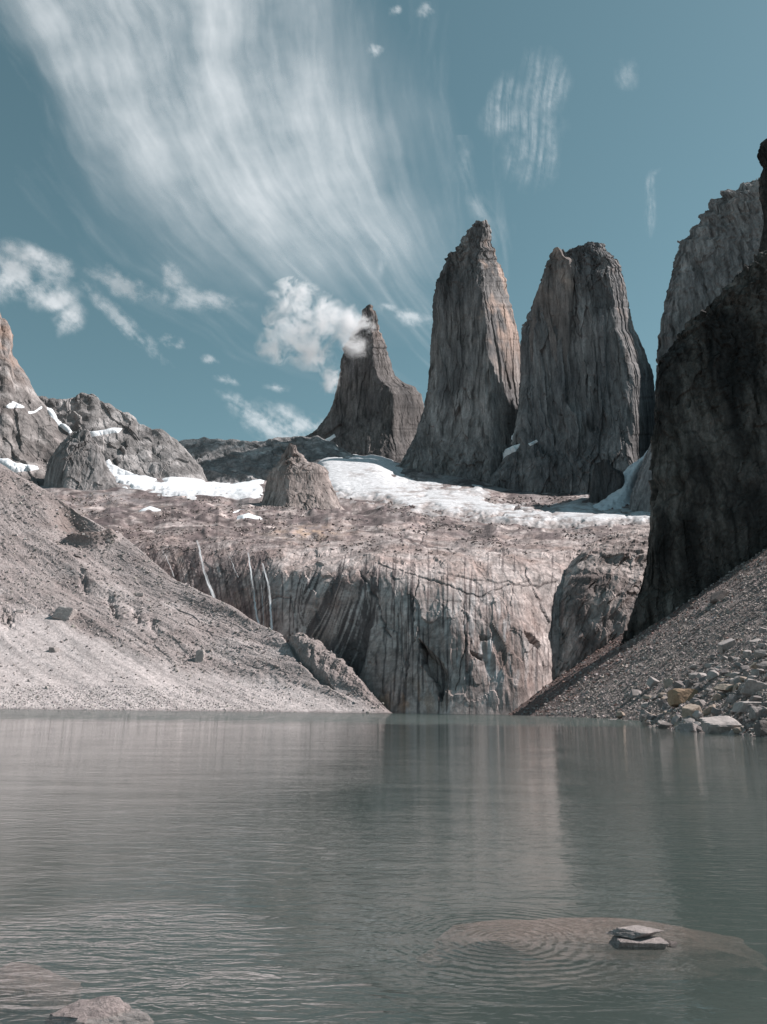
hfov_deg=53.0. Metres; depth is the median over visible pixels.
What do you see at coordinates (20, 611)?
boulder
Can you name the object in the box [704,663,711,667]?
rubble block
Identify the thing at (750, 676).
rubble block
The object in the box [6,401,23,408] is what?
snow patch
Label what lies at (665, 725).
boulder
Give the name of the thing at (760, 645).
rubble block
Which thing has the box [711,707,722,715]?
rubble block
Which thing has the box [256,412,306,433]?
cloud
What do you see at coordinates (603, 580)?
rock buttress
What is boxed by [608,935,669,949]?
rock
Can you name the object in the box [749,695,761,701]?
rubble block
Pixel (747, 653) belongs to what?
boulder
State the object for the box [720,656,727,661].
rubble block
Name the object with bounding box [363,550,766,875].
scree slope
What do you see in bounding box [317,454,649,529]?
glacier
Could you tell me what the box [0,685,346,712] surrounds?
shore stones
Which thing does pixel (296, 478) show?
rock hill
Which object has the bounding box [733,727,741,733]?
rubble block
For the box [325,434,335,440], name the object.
snow patch
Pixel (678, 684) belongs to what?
rubble block
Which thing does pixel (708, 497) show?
rock cliff
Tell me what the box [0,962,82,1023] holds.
submerged boulder
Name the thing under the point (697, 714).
rubble block
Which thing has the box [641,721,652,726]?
boulder
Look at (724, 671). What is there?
rubble block
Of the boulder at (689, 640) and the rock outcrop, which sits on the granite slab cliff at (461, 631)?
the rock outcrop
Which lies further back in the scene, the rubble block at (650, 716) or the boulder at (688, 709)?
the rubble block at (650, 716)
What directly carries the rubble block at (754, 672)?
on the scree slope at (547, 849)
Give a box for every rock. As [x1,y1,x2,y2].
[43,996,153,1023]
[606,925,663,938]
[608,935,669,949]
[665,940,676,947]
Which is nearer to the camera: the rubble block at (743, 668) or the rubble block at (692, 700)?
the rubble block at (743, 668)
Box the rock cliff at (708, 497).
[620,250,766,645]
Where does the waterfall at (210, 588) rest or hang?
on the granite slab cliff at (461, 631)
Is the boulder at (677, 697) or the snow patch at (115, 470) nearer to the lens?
the boulder at (677, 697)
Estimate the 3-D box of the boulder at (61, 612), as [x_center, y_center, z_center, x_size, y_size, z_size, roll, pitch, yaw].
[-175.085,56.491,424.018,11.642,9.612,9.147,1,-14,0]
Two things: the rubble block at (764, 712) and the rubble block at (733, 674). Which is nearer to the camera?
the rubble block at (764, 712)
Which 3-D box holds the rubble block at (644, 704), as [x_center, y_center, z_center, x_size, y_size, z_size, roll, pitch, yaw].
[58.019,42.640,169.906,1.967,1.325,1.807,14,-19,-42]
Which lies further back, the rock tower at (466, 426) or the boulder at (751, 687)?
the rock tower at (466, 426)
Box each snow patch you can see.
[0,458,38,472]
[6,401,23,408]
[28,406,41,413]
[47,407,71,433]
[90,428,121,436]
[105,459,135,474]
[138,506,159,511]
[237,513,261,518]
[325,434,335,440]
[503,444,519,458]
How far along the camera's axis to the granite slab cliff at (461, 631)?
442.79 m
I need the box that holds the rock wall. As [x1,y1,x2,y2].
[654,178,763,422]
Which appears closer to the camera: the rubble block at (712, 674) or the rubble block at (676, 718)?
the rubble block at (676, 718)
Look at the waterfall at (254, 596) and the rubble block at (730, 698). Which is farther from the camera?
the waterfall at (254, 596)
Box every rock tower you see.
[304,304,423,462]
[399,220,520,483]
[489,241,654,493]
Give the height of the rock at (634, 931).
0.064 m
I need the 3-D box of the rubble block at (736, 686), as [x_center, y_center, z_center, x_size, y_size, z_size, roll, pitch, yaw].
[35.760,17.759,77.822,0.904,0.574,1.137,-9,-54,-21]
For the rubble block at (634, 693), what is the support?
on the scree slope at (547, 849)
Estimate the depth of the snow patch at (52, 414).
1642.10 m
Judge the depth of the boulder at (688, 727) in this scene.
68.01 m
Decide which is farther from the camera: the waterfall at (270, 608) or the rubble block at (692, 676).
the waterfall at (270, 608)
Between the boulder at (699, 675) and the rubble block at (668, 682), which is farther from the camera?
the rubble block at (668, 682)
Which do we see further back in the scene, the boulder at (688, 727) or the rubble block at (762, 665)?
the rubble block at (762, 665)
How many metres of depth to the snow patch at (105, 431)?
1828.13 m
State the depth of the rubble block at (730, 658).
127.83 m
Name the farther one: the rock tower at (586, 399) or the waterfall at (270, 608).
the rock tower at (586, 399)
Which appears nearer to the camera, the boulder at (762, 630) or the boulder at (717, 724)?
the boulder at (717, 724)
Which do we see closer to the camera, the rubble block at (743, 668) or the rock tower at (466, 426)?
the rubble block at (743, 668)
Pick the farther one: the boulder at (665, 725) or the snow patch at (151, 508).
the snow patch at (151, 508)
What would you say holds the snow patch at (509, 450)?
on the rock tower at (586, 399)
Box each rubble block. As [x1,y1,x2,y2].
[616,711,624,718]
[629,689,641,699]
[639,709,648,721]
[641,702,649,707]
[642,695,651,700]
[646,713,657,719]
[663,678,672,688]
[671,714,681,724]
[673,680,685,687]
[684,718,694,722]
[685,679,696,688]
[688,664,699,669]
[689,673,696,679]
[690,698,699,703]
[692,685,701,693]
[692,710,702,719]
[694,700,705,705]
[696,726,702,731]
[699,676,705,682]
[702,704,715,715]
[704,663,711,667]
[706,670,718,680]
[711,693,722,700]
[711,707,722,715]
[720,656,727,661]
[720,669,728,675]
[725,694,738,703]
[727,656,734,661]
[729,672,739,677]
[733,675,742,684]
[733,683,740,690]
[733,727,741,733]
[734,661,742,667]
[740,665,749,673]
[743,671,749,676]
[745,704,755,712]
[746,675,755,678]
[749,638,760,644]
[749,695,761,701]
[750,669,763,675]
[754,649,766,658]
[756,661,766,669]
[758,643,766,647]
[758,705,766,717]
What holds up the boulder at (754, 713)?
on the scree slope at (547, 849)
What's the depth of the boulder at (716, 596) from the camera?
255.39 m
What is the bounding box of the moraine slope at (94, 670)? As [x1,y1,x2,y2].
[0,464,399,721]
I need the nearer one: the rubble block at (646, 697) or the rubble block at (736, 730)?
the rubble block at (736, 730)
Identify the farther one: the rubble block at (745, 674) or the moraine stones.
the moraine stones
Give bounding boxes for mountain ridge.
[38,392,206,481]
[178,436,354,482]
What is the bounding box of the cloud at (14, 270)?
[0,245,79,322]
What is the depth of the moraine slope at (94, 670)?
397.87 m
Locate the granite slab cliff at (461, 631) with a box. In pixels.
[0,455,638,730]
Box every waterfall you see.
[197,543,213,597]
[248,554,259,623]
[262,563,272,629]
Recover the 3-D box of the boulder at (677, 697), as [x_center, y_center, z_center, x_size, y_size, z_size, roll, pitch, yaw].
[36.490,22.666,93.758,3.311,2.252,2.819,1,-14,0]
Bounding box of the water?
[0,709,766,1023]
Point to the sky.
(563, 124)
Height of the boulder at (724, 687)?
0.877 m
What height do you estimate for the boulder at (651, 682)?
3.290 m
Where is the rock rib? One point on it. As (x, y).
(640, 496)
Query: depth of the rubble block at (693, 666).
177.13 m
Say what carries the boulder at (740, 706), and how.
on the scree slope at (547, 849)
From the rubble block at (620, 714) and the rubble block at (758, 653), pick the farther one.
the rubble block at (620, 714)
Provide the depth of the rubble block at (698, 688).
93.32 m
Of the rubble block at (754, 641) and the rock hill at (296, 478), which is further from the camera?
the rock hill at (296, 478)
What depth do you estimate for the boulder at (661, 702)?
139.99 m
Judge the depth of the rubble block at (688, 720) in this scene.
73.76 m
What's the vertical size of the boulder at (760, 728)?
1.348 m
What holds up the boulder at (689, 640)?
on the scree slope at (547, 849)
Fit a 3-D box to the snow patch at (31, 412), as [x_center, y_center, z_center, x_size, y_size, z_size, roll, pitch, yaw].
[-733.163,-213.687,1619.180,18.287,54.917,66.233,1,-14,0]
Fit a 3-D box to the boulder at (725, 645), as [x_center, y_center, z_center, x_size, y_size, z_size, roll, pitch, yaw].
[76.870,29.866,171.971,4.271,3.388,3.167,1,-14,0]
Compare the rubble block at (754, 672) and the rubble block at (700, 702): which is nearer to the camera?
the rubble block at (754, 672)
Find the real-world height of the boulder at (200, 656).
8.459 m
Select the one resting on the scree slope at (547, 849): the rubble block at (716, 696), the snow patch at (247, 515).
the rubble block at (716, 696)
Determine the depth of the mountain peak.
1565.35 m
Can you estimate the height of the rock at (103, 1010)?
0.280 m
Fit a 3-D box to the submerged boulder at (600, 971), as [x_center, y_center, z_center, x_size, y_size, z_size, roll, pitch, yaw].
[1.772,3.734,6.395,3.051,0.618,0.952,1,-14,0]
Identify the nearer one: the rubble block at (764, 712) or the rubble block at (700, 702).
the rubble block at (764, 712)
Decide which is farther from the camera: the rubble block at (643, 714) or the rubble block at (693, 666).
the rubble block at (693, 666)
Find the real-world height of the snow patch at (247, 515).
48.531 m
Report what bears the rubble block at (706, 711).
on the scree slope at (547, 849)
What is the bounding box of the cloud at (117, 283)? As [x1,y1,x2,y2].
[111,277,216,302]
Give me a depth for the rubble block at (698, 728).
67.81 m
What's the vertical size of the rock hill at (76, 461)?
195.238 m
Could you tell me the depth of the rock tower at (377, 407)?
2450.62 m
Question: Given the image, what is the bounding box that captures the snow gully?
[593,450,647,510]
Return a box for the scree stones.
[516,549,766,736]
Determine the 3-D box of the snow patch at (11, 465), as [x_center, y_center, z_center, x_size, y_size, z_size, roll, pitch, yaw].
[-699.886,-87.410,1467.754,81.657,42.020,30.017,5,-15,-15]
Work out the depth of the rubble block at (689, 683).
138.10 m
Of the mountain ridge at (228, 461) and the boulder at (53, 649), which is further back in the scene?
the mountain ridge at (228, 461)
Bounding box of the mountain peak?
[0,314,115,485]
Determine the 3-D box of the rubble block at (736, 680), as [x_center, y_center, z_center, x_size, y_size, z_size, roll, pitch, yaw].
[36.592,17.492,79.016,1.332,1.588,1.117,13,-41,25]
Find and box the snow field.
[114,475,263,499]
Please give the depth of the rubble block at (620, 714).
179.15 m
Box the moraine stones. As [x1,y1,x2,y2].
[0,467,384,712]
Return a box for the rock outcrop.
[589,459,624,502]
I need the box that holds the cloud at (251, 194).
[33,0,360,238]
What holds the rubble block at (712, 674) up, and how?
on the scree slope at (547, 849)
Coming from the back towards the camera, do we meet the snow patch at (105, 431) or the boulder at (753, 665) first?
the snow patch at (105, 431)
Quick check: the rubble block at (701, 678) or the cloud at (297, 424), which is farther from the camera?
the cloud at (297, 424)
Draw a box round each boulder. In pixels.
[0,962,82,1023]
[16,609,24,612]
[49,647,58,651]
[52,605,77,620]
[194,649,204,661]
[414,917,766,1005]
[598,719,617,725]
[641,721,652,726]
[646,677,659,687]
[658,698,667,708]
[658,722,672,727]
[667,688,697,706]
[678,722,697,731]
[682,638,694,643]
[682,704,701,718]
[697,673,705,678]
[699,716,742,738]
[710,590,728,603]
[712,684,733,690]
[717,638,736,652]
[731,701,762,712]
[740,679,766,696]
[743,650,751,657]
[749,662,757,668]
[749,706,761,719]
[753,720,766,736]
[758,627,766,633]
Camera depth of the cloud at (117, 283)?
8791.33 m
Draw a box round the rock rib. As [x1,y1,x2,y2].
[628,444,651,511]
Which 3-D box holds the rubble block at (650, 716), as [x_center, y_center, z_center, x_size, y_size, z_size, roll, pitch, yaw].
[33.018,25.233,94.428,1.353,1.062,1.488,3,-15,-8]
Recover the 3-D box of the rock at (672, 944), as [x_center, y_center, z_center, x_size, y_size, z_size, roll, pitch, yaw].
[2.043,3.087,5.507,0.103,0.050,0.085,12,-18,-38]
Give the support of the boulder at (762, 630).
on the scree slope at (547, 849)
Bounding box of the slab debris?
[67,491,647,561]
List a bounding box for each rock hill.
[43,429,118,490]
[261,443,344,509]
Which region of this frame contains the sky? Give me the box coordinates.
[0,0,766,441]
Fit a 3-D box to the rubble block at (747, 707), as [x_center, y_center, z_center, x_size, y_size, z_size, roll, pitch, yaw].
[30.683,16.482,64.372,0.678,0.854,0.920,29,-20,20]
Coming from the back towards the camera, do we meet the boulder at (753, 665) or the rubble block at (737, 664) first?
the rubble block at (737, 664)
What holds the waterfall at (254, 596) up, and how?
on the granite slab cliff at (461, 631)
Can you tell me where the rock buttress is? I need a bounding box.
[555,524,649,676]
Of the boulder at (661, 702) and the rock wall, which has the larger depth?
the rock wall
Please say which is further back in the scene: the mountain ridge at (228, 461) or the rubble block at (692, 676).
the mountain ridge at (228, 461)
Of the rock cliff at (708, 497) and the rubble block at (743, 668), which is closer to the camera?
the rubble block at (743, 668)
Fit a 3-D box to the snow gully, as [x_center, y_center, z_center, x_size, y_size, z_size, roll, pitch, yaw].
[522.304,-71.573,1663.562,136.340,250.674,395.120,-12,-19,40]
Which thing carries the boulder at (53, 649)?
on the moraine slope at (94, 670)
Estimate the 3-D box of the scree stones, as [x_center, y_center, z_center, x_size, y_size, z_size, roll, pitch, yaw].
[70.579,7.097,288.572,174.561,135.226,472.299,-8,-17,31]
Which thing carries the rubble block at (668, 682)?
on the scree slope at (547, 849)
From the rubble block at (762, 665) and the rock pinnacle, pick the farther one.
the rock pinnacle
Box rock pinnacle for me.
[757,138,766,253]
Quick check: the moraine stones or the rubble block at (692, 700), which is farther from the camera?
the moraine stones
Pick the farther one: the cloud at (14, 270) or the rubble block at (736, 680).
the cloud at (14, 270)

